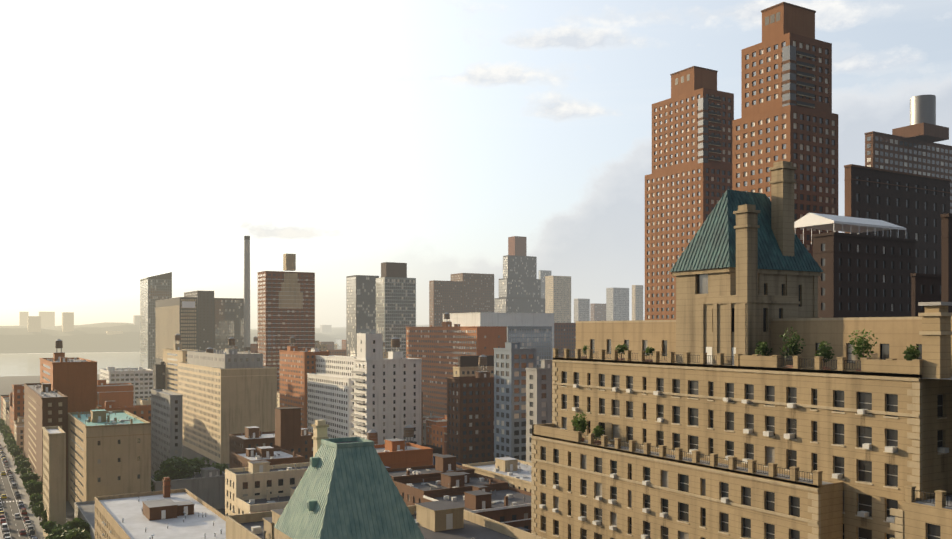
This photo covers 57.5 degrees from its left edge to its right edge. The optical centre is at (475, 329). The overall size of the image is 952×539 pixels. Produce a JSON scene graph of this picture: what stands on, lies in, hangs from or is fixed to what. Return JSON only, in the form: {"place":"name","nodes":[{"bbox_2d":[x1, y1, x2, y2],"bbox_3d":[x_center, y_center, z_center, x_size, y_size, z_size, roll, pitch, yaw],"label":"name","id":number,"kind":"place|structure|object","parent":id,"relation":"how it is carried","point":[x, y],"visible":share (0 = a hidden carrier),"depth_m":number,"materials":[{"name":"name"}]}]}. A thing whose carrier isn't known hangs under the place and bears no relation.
{"place":"outdoors","nodes":[
{"label":"outdoors","id":0,"kind":"place"},
{"bbox_2d":[0,379,98,538],"bbox_3d":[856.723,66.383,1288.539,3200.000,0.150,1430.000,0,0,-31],"label":"road and pavements","id":1,"kind":"structure","parent":0,"point":[10,506],"depth_m":330.71,"materials":[{"name":"grey asphalt"}]},
{"bbox_2d":[0,444,37,538],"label":"cars","id":2,"kind":"object","parent":1,"relation":"on","point":[29,528],"visible":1,"depth_m":309.86,"materials":[{"name":"grey paint"}]},
{"bbox_2d":[0,352,139,376],"bbox_3d":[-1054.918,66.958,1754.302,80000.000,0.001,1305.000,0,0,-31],"label":"river","id":3,"kind":"structure","parent":0,"point":[19,364],"depth_m":1815.42,"materials":[{"name":"grey liquid"}]},
{"bbox_2d":[0,374,228,522],"bbox_3d":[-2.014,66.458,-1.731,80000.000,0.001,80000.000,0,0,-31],"label":"city ground","id":4,"kind":"structure","parent":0,"point":[6,389],"depth_m":900.98,"materials":[{"name":"grey concrete"}]},
{"bbox_2d":[0,418,228,538],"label":"street trees","id":5,"kind":"object","parent":4,"relation":"on","point":[171,468],"visible":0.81,"depth_m":322.71,"materials":[{"name":"green plant"}]},
{"bbox_2d":[0,336,531,532],"bbox_3d":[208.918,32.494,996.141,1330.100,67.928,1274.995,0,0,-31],"label":"low-rise buildings","id":6,"kind":"structure","parent":4,"relation":"on","point":[416,474],"depth_m":250.19,"materials":[{"name":"beige brick"}]},
{"bbox_2d":[226,419,545,538],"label":"building","id":7,"kind":"structure","parent":4,"relation":"on","point":[346,488],"depth_m":105.39,"materials":[{"name":"metal"}]},
{"bbox_2d":[24,2,951,538],"bbox_3d":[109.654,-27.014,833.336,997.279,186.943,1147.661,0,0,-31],"label":"city buildings","id":8,"kind":"structure","parent":4,"relation":"on","point":[472,362],"depth_m":341.89,"materials":[{"name":"brown brick"}]},
{"bbox_2d":[531,161,951,538],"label":"tan apartment building","id":9,"kind":"structure","parent":4,"relation":"on","point":[711,422],"depth_m":93.28,"materials":[{"name":"brick"}]},
{"bbox_2d":[571,327,920,444],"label":"terrace plants","id":10,"kind":"object","parent":9,"relation":"on","point":[910,352],"visible":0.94,"depth_m":88.70,"materials":[{"name":"green plant"}]},
{"bbox_2d":[0,322,428,353],"bbox_3d":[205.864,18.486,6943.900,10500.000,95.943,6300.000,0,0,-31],"label":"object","id":11,"kind":"structure","parent":0,"point":[91,338],"depth_m":2591.37,"materials":[{"name":"foliage"},{"name":"soil"},{"name":"rock"}]},
{"bbox_2d":[19,312,644,345],"bbox_3d":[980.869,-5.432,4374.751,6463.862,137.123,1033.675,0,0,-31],"label":"shore buildings","id":12,"kind":"structure","parent":11,"relation":"on","point":[39,322],"depth_m":2815.67,"materials":[{"name":"beige brick"}]},
{"bbox_2d":[0,0,951,353],"label":"sky","id":13,"kind":"structure","parent":0,"point":[140,139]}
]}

